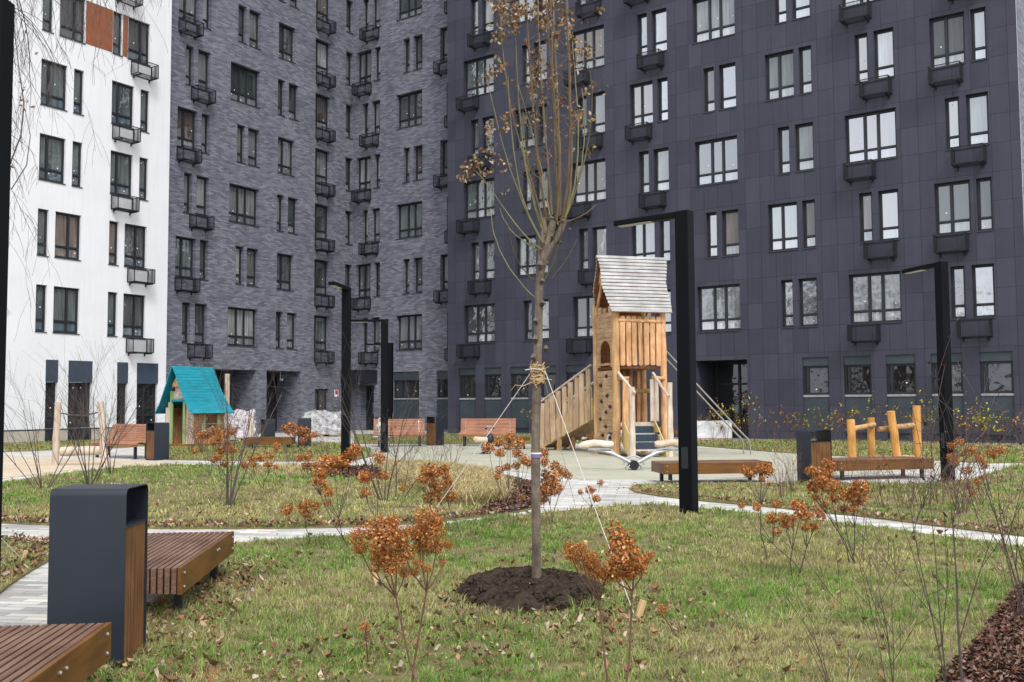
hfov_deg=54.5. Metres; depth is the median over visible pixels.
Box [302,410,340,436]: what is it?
wrapped pile
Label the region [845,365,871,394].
window
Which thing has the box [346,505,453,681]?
hydrangea
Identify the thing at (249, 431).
wooden post
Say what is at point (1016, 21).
sky
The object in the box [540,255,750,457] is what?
play tower
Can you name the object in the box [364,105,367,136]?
window
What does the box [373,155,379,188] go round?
window
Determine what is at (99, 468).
bare shrub
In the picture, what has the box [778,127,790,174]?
window
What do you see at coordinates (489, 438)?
spring rocker
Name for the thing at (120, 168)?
window
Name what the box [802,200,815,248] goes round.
window
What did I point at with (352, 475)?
mulch bed
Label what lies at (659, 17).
window
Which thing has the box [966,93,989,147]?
window
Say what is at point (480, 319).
window
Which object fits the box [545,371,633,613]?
guy rope
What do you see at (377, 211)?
window
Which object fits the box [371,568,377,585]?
wooden stake
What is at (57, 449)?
log swing
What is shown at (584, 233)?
window
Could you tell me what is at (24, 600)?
paving
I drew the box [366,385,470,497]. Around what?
bare shrub
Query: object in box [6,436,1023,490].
fallen leaves
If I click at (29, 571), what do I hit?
lawn
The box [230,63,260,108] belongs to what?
window
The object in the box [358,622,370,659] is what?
hydrangea
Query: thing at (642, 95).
window
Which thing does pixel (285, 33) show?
window
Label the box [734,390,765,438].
facade shrub
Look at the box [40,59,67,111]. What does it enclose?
window
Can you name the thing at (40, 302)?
window
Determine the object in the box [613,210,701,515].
street lamp
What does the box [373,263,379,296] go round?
window
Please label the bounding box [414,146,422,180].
window
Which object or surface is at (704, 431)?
wrapped pallet
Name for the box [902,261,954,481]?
street lamp
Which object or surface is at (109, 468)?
bare shrub
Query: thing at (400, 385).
window
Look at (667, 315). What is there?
window
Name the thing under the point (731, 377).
entrance door
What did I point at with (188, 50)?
window
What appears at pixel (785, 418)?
facade shrub
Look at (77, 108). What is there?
window
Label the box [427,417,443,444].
litter bin
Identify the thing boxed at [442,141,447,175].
window
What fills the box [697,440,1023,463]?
lawn
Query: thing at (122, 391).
window
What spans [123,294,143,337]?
window
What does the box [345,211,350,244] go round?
window
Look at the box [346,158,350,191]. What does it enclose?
window
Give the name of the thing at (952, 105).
window
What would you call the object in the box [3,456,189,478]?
sand pit
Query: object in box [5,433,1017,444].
kerb
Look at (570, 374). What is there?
window
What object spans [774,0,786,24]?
window
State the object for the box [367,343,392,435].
street lamp
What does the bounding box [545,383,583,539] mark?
guy rope
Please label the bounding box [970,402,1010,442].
facade shrub
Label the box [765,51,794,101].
window
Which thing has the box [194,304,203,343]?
window
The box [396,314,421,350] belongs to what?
window
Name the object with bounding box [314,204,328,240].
window
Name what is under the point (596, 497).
hydrangea
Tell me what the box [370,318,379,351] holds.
window
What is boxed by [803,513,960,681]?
bare shrub
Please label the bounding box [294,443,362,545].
hydrangea
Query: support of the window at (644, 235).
in the apartment building at (827, 172)
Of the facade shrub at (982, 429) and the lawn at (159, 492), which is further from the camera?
the facade shrub at (982, 429)
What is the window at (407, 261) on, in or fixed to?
in the apartment building at (308, 152)
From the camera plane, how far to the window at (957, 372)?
34.75 m
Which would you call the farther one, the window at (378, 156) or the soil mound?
the window at (378, 156)
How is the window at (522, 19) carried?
in the apartment building at (827, 172)
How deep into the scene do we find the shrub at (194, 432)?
29.89 m
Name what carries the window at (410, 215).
in the apartment building at (308, 152)
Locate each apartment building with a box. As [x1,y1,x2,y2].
[4,0,171,443]
[165,0,447,433]
[447,0,1023,443]
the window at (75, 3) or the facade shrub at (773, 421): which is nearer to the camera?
the facade shrub at (773, 421)
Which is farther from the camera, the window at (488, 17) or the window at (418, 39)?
the window at (418, 39)
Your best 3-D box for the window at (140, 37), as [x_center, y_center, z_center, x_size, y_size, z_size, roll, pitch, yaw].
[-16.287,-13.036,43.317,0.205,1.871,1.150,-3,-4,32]
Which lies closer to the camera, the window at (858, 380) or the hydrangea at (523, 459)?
the hydrangea at (523, 459)
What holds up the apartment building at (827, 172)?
on the paving
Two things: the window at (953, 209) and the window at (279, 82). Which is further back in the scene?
the window at (279, 82)
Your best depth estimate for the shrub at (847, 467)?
16.71 m
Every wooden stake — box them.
[21,550,27,560]
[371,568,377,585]
[635,599,646,618]
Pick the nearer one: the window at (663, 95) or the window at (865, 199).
the window at (865, 199)
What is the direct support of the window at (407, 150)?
in the apartment building at (308, 152)
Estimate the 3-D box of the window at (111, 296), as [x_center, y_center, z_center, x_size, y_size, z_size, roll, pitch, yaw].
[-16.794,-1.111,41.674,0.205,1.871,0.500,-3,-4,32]
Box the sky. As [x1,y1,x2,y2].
[1016,21,1023,211]
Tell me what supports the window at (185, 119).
in the apartment building at (308, 152)
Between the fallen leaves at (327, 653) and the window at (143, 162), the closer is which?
the fallen leaves at (327, 653)
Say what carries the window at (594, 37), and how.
in the apartment building at (827, 172)
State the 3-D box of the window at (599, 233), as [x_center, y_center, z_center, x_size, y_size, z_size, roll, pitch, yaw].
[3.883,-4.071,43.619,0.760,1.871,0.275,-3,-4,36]
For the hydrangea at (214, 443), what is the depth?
14.90 m
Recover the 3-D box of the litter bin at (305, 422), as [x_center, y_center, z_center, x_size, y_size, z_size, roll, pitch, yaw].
[-7.012,3.100,33.603,0.420,1.000,0.400,0,-4,-8]
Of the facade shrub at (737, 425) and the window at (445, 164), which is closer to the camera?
the facade shrub at (737, 425)
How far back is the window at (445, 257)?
51.61 m
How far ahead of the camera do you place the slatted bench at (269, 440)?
32.66 m
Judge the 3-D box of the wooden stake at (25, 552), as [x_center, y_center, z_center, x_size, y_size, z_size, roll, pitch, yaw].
[-4.611,2.064,9.373,0.038,0.180,0.038,20,-11,-21]
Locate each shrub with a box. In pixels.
[3,335,107,489]
[6,333,203,483]
[63,338,165,473]
[177,408,218,451]
[178,283,292,505]
[179,418,198,451]
[207,417,241,450]
[262,297,487,501]
[278,439,314,464]
[307,427,359,465]
[333,415,393,466]
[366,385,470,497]
[371,413,437,460]
[412,420,461,461]
[438,428,469,462]
[697,404,722,439]
[705,397,736,440]
[727,405,754,439]
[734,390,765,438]
[759,405,787,440]
[765,449,802,498]
[766,434,819,491]
[776,411,796,440]
[785,576,862,681]
[790,412,821,431]
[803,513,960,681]
[807,317,1010,681]
[807,407,834,439]
[816,448,865,486]
[818,406,844,438]
[829,402,846,441]
[839,403,876,441]
[856,448,894,497]
[857,389,883,441]
[859,445,892,507]
[876,405,901,441]
[879,446,936,507]
[897,375,1023,617]
[900,411,932,441]
[904,455,941,507]
[905,390,966,441]
[910,409,938,440]
[916,452,952,502]
[923,447,990,513]
[927,360,1023,681]
[936,457,1023,664]
[953,410,975,438]
[954,415,968,441]
[961,396,997,441]
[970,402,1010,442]
[990,494,1023,567]
[995,411,1012,443]
[1003,407,1023,442]
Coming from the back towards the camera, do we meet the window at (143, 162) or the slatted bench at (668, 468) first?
the window at (143, 162)
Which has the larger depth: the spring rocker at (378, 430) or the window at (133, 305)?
the window at (133, 305)
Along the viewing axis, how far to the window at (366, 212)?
55.21 m
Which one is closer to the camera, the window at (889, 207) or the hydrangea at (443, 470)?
the hydrangea at (443, 470)
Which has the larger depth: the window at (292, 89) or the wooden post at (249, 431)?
the window at (292, 89)
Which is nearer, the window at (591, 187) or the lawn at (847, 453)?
the lawn at (847, 453)
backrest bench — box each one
[91,424,145,458]
[373,419,425,446]
[459,418,515,445]
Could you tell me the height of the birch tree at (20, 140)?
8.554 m
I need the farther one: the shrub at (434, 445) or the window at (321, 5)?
the window at (321, 5)
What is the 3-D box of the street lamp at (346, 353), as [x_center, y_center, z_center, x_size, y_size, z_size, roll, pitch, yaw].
[-3.661,0.828,21.113,0.240,4.070,1.230,-1,-4,7]
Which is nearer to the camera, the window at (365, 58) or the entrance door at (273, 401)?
the entrance door at (273, 401)
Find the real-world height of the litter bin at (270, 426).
0.900 m
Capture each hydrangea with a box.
[191,425,247,502]
[240,441,281,488]
[280,498,320,544]
[281,421,318,450]
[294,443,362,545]
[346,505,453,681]
[356,450,389,519]
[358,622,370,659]
[398,463,459,532]
[481,430,530,525]
[519,446,572,524]
[560,519,655,681]
[578,479,604,515]
[657,604,673,635]
[738,498,825,574]
[740,460,776,559]
[804,457,874,564]
[946,437,1006,502]
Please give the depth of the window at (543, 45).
46.10 m
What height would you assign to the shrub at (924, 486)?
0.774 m
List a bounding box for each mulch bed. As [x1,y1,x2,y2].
[308,469,387,478]
[482,479,545,513]
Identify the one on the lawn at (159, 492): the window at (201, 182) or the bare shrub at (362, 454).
the bare shrub at (362, 454)
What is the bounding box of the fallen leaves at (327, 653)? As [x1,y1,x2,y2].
[0,464,1023,681]
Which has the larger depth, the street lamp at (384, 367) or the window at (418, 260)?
the window at (418, 260)
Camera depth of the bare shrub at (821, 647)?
4.76 m
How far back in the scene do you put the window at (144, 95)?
43.53 m
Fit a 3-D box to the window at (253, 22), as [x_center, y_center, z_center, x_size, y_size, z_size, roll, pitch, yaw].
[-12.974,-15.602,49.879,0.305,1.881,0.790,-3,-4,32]
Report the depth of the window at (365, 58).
55.80 m
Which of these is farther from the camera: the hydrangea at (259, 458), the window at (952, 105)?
the window at (952, 105)
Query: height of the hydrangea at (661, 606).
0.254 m
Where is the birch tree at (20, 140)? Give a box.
[8,0,201,339]
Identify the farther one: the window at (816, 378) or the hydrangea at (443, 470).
the window at (816, 378)
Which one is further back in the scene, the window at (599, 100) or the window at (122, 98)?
the window at (599, 100)
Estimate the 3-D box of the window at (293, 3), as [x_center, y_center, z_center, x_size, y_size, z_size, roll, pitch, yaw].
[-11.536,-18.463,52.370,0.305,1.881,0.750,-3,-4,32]
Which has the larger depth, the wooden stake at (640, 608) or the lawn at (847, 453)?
the lawn at (847, 453)
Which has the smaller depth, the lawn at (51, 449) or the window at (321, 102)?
the lawn at (51, 449)
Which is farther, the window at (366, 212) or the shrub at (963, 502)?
the window at (366, 212)
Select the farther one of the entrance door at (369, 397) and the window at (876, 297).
the entrance door at (369, 397)
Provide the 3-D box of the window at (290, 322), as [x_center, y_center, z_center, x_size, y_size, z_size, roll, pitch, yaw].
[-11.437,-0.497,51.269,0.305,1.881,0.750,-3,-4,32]
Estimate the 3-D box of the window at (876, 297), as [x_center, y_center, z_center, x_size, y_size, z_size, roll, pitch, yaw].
[13.340,-1.557,36.454,1.900,1.871,0.275,-3,-4,36]
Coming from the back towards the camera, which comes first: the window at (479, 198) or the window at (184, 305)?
the window at (479, 198)
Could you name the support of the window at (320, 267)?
in the apartment building at (308, 152)
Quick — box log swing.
[51,401,108,464]
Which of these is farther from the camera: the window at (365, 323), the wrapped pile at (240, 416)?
the window at (365, 323)
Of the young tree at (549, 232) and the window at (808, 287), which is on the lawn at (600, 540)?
the young tree at (549, 232)
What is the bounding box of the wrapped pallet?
[697,420,731,440]
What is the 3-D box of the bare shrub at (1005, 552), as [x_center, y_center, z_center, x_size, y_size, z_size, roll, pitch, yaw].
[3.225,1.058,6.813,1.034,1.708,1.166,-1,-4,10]
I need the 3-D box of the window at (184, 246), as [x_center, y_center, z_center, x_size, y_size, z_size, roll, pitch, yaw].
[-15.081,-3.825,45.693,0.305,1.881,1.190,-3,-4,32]
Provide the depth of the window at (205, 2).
47.48 m
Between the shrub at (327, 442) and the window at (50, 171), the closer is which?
the shrub at (327, 442)
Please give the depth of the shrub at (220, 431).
28.52 m
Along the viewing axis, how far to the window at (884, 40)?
36.78 m
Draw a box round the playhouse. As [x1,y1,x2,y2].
[155,366,234,446]
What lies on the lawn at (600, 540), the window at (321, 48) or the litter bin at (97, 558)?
the litter bin at (97, 558)
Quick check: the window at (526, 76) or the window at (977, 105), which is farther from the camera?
the window at (526, 76)
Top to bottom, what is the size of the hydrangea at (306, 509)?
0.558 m
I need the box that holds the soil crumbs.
[443,566,610,618]
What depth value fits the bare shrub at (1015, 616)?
5.64 m
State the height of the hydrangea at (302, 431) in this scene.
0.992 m
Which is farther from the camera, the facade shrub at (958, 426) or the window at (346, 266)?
the window at (346, 266)
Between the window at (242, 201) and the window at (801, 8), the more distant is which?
the window at (242, 201)
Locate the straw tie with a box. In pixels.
[511,360,551,389]
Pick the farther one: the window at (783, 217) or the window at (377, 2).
the window at (377, 2)
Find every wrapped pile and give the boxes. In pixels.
[229,409,256,440]
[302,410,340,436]
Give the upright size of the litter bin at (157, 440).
1.000 m
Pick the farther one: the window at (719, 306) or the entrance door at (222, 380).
the entrance door at (222, 380)
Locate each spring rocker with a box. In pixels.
[373,417,389,449]
[473,426,499,453]
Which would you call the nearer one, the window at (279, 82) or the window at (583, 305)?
the window at (583, 305)
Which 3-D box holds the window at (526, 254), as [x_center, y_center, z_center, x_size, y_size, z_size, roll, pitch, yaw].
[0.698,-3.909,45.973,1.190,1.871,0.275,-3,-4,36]
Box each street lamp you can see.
[0,0,14,563]
[328,281,350,470]
[351,319,389,452]
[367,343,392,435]
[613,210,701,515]
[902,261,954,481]
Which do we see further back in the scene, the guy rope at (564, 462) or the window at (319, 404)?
the window at (319, 404)
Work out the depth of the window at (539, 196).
45.75 m
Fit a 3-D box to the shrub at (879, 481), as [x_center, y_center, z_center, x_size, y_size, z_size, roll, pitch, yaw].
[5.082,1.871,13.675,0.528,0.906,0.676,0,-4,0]
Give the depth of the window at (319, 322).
53.31 m
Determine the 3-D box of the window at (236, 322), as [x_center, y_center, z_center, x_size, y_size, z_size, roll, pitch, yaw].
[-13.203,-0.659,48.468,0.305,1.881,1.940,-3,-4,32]
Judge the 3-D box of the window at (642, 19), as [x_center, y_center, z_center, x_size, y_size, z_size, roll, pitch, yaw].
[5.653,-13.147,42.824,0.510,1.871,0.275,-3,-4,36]
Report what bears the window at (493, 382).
in the apartment building at (827, 172)
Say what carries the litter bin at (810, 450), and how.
on the paving
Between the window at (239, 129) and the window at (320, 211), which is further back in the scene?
the window at (320, 211)
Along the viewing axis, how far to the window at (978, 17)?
34.86 m
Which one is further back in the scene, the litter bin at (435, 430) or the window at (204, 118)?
the window at (204, 118)
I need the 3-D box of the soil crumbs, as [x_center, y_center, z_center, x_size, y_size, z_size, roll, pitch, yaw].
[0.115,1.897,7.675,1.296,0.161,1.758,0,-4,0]
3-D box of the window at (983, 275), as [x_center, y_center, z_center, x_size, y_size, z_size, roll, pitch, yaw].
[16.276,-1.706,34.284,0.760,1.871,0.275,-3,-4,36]
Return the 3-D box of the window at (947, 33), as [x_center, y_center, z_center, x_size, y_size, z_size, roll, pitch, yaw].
[15.501,-10.652,35.371,1.210,1.871,0.275,-3,-4,36]
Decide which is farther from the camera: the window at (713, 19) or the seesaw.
the window at (713, 19)
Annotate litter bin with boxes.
[47,484,147,667]
[146,422,169,460]
[261,419,274,436]
[298,418,310,446]
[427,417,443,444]
[796,429,831,481]
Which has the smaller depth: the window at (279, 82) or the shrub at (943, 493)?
the shrub at (943, 493)
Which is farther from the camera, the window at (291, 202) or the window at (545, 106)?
the window at (291, 202)
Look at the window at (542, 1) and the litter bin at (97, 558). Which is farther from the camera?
the window at (542, 1)
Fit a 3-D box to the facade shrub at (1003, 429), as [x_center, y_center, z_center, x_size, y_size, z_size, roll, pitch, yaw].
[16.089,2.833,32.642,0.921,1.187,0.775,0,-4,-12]
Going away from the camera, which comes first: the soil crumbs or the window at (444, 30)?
the soil crumbs
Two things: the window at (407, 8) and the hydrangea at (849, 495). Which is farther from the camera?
the window at (407, 8)
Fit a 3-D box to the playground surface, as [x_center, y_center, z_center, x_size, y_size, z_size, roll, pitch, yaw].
[2.369,3.186,27.594,10.427,0.030,17.954,2,-4,-30]
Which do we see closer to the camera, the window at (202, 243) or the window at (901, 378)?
the window at (901, 378)
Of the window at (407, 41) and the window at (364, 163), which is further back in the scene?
the window at (364, 163)
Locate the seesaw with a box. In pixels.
[579,432,677,469]
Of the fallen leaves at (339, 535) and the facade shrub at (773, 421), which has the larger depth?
the facade shrub at (773, 421)
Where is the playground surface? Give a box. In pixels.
[373,445,939,478]
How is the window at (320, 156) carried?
in the apartment building at (308, 152)
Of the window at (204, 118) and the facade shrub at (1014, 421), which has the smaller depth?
the facade shrub at (1014, 421)
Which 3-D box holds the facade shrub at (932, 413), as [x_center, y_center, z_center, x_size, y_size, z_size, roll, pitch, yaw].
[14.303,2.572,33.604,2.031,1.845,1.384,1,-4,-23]
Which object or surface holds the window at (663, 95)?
in the apartment building at (827, 172)
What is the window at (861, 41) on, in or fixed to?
in the apartment building at (827, 172)
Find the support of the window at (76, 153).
in the apartment building at (102, 226)
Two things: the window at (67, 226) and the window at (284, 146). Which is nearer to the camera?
the window at (67, 226)
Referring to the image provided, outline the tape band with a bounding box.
[531,452,540,457]
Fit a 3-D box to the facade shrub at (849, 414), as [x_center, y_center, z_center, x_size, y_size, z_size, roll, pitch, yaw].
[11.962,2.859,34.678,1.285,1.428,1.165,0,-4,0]
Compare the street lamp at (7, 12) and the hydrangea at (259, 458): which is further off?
the hydrangea at (259, 458)
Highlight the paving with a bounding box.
[0,430,1023,626]
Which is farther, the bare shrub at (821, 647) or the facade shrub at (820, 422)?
the facade shrub at (820, 422)
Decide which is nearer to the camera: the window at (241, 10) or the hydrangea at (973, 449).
the hydrangea at (973, 449)
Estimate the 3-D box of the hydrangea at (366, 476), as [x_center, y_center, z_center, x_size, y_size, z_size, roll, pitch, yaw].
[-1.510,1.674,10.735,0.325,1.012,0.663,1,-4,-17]
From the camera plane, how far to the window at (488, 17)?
48.18 m
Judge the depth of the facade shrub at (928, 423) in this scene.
33.65 m
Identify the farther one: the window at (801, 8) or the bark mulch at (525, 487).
the window at (801, 8)
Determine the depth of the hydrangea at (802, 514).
8.43 m
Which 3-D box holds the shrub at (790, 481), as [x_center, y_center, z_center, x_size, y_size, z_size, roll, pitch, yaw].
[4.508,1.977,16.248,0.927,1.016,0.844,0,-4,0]
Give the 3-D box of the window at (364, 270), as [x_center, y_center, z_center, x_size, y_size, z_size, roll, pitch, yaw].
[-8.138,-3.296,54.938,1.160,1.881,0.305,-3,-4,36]
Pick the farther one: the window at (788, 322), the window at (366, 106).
the window at (366, 106)
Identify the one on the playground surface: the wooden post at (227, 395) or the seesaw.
the seesaw
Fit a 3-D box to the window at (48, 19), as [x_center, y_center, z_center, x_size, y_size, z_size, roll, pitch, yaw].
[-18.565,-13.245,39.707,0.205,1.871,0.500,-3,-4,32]
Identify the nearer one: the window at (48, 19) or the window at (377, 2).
the window at (48, 19)
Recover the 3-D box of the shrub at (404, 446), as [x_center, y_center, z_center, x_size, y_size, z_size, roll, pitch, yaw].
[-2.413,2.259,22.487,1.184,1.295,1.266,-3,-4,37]
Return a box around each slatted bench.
[0,622,110,681]
[147,531,233,611]
[244,437,295,447]
[504,437,529,448]
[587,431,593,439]
[651,459,771,482]
[832,456,933,479]
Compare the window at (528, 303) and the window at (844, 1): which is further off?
the window at (528, 303)
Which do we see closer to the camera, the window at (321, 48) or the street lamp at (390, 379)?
the street lamp at (390, 379)
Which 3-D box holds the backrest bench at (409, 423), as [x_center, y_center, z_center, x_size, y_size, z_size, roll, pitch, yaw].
[-3.858,3.145,34.107,1.750,0.937,0.880,0,-4,-10]
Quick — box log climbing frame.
[847,405,921,456]
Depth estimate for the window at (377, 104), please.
55.10 m
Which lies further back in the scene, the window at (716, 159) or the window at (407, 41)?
the window at (407, 41)
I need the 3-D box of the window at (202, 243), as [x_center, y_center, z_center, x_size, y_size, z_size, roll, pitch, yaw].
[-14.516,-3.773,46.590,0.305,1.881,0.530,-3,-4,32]
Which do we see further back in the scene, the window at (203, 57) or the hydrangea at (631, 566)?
the window at (203, 57)
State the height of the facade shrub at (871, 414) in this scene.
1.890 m
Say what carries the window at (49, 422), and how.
in the apartment building at (102, 226)
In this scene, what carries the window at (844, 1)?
in the apartment building at (827, 172)
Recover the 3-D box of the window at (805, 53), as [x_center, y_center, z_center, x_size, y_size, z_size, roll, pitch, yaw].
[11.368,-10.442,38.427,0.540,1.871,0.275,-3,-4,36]
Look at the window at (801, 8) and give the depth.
38.76 m
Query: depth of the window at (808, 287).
38.05 m
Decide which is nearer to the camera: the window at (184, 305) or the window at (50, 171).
the window at (50, 171)
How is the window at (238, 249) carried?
in the apartment building at (308, 152)
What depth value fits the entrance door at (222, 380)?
49.52 m
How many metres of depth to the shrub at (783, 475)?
15.02 m
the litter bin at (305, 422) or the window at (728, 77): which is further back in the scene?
the window at (728, 77)
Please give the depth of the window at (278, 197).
51.06 m
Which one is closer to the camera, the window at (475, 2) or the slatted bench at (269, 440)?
the slatted bench at (269, 440)
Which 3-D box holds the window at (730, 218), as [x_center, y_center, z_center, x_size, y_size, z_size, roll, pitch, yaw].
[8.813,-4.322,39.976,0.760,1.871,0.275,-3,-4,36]
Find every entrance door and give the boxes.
[215,371,230,397]
[266,373,276,430]
[366,386,373,429]
[715,362,748,435]
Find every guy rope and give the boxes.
[383,374,529,582]
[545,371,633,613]
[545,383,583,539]
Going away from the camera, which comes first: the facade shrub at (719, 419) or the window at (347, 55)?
the facade shrub at (719, 419)
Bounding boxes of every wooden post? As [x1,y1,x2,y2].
[224,374,229,439]
[248,418,253,436]
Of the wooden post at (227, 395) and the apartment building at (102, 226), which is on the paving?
the apartment building at (102, 226)
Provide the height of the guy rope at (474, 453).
1.711 m
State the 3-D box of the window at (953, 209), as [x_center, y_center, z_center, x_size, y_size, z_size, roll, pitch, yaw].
[15.534,-4.663,35.004,1.210,1.871,0.275,-3,-4,36]
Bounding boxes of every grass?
[3,433,1023,466]
[244,457,525,505]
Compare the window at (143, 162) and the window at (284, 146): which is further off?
the window at (284, 146)
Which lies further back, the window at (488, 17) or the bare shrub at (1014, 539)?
the window at (488, 17)
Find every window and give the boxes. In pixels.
[35,285,46,332]
[37,209,48,256]
[39,134,65,184]
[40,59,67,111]
[42,0,53,33]
[45,382,54,427]
[52,286,79,334]
[54,212,80,260]
[60,0,85,44]
[67,382,89,427]
[71,142,82,187]
[73,69,83,115]
[107,292,117,336]
[108,221,118,265]
[110,151,131,195]
[111,81,133,128]
[112,12,122,56]
[116,383,124,423]
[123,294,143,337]
[124,224,144,267]
[128,18,149,65]
[136,383,155,423]
[138,158,147,200]
[140,90,149,133]
[175,237,194,278]
[177,108,196,150]
[179,0,197,24]
[181,303,190,343]
[183,173,192,213]
[185,46,191,85]
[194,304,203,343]
[196,177,206,216]
[198,51,210,91]
[200,241,208,280]
[201,115,209,154]
[203,0,211,30]
[227,307,257,347]
[229,184,258,226]
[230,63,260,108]
[235,247,242,284]
[237,125,245,163]
[238,6,246,44]
[246,249,258,286]
[248,129,259,167]
[249,11,260,49]
[275,312,282,348]
[276,195,283,231]
[277,80,284,116]
[277,138,294,176]
[277,254,293,291]
[279,24,295,63]
[287,198,297,234]
[287,313,296,349]
[288,85,297,120]
[289,0,299,9]
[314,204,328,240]
[314,260,327,295]
[314,316,325,350]
[315,40,329,77]
[315,95,329,131]
[315,149,329,185]
[315,389,325,409]
[316,0,329,23]
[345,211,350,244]
[345,265,348,286]
[346,1,353,34]
[346,53,353,86]
[346,106,352,138]
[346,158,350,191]
[356,264,370,298]
[357,157,370,191]
[358,51,370,85]
[363,0,368,31]
[363,211,367,243]
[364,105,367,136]
[364,318,367,351]
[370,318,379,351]
[371,209,379,242]
[373,101,379,134]
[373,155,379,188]
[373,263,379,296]
[374,0,379,27]
[374,48,380,80]
[395,380,418,397]
[396,0,421,20]
[396,91,421,129]
[396,202,421,239]
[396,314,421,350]
[403,149,409,182]
[404,39,409,72]
[405,259,409,293]
[413,36,421,70]
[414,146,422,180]
[416,258,422,292]
[438,379,447,397]
[440,255,447,290]
[441,28,446,62]
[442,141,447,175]
[460,375,474,397]
[463,55,493,98]
[464,179,493,220]
[466,304,494,343]
[471,0,477,36]
[472,120,478,157]
[473,243,478,279]
[481,0,493,33]
[482,117,493,155]
[485,241,494,279]
[486,374,500,397]
[512,374,527,397]
[514,108,534,149]
[516,0,533,22]
[517,236,535,276]
[521,46,529,84]
[522,172,530,211]
[526,301,531,340]
[534,169,547,210]
[536,42,546,80]
[539,0,545,16]
[539,105,546,144]
[541,373,555,396]
[542,299,548,339]
[567,372,585,396]
[571,26,604,72]
[572,159,605,204]
[572,296,605,338]
[579,96,586,137]
[581,229,587,269]
[590,92,604,134]
[593,227,605,269]
[629,82,652,127]
[633,223,654,256]
[639,14,647,55]
[641,152,649,193]
[651,9,666,53]
[653,148,668,192]
[655,290,671,334]
[657,78,667,122]
[661,220,670,262]
[692,0,734,43]
[695,136,737,186]
[697,284,740,332]
[703,68,714,113]
[706,213,717,258]
[719,63,736,110]
[721,210,738,256]
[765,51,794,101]
[768,202,797,252]
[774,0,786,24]
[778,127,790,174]
[781,280,793,328]
[791,0,810,20]
[795,123,814,172]
[798,278,817,327]
[799,47,812,94]
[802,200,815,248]
[803,366,828,394]
[843,0,875,7]
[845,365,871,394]
[846,109,897,164]
[849,271,901,324]
[855,34,868,83]
[859,193,872,243]
[874,29,894,80]
[879,190,899,241]
[887,363,915,393]
[930,13,965,69]
[932,362,962,393]
[935,181,971,235]
[945,98,960,150]
[951,266,966,319]
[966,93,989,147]
[971,8,987,61]
[972,264,995,317]
[977,178,993,231]
[980,361,1013,392]
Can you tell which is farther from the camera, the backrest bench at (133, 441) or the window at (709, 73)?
the window at (709, 73)
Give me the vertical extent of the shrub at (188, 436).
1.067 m
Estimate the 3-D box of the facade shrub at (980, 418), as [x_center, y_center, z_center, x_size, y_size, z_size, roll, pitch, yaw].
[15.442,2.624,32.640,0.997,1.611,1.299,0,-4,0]
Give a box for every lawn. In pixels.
[0,538,48,593]
[2,465,544,529]
[5,442,144,451]
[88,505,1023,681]
[150,442,373,461]
[354,434,580,443]
[630,465,1023,536]
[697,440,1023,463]
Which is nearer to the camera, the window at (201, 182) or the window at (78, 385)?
the window at (78, 385)
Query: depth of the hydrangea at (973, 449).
14.14 m
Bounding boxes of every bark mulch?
[475,474,544,511]
[934,581,1023,681]
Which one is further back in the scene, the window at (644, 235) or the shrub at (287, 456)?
the window at (644, 235)
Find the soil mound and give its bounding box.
[459,565,609,618]
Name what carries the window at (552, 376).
in the apartment building at (827, 172)
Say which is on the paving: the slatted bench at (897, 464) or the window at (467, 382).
the slatted bench at (897, 464)
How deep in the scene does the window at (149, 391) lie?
43.08 m
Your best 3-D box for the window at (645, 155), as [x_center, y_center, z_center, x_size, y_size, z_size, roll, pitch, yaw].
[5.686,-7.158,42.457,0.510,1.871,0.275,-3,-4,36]
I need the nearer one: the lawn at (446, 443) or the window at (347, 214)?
the lawn at (446, 443)
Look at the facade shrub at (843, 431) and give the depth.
34.93 m
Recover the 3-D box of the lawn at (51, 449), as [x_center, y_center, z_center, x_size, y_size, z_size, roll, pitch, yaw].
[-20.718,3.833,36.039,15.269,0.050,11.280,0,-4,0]
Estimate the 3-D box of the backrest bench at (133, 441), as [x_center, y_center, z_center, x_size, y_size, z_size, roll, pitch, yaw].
[-10.781,2.800,27.852,2.200,0.937,0.879,-3,-4,36]
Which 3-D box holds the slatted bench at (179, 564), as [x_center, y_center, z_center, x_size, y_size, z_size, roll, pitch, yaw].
[-2.749,1.806,7.692,0.838,0.405,1.948,0,-4,-5]
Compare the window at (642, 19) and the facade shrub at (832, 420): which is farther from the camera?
the window at (642, 19)
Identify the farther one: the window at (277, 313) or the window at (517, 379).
the window at (277, 313)
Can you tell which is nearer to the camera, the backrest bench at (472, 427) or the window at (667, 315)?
the backrest bench at (472, 427)
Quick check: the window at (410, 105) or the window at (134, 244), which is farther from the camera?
the window at (410, 105)
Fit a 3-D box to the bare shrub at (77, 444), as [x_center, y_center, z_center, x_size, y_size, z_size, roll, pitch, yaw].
[-8.405,1.167,17.288,1.907,2.908,3.632,-3,-4,38]
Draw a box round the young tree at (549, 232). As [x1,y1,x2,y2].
[456,0,608,577]
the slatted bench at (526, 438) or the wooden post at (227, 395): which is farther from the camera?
the wooden post at (227, 395)
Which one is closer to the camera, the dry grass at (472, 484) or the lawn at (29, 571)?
the lawn at (29, 571)
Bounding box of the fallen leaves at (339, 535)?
[5,461,586,545]

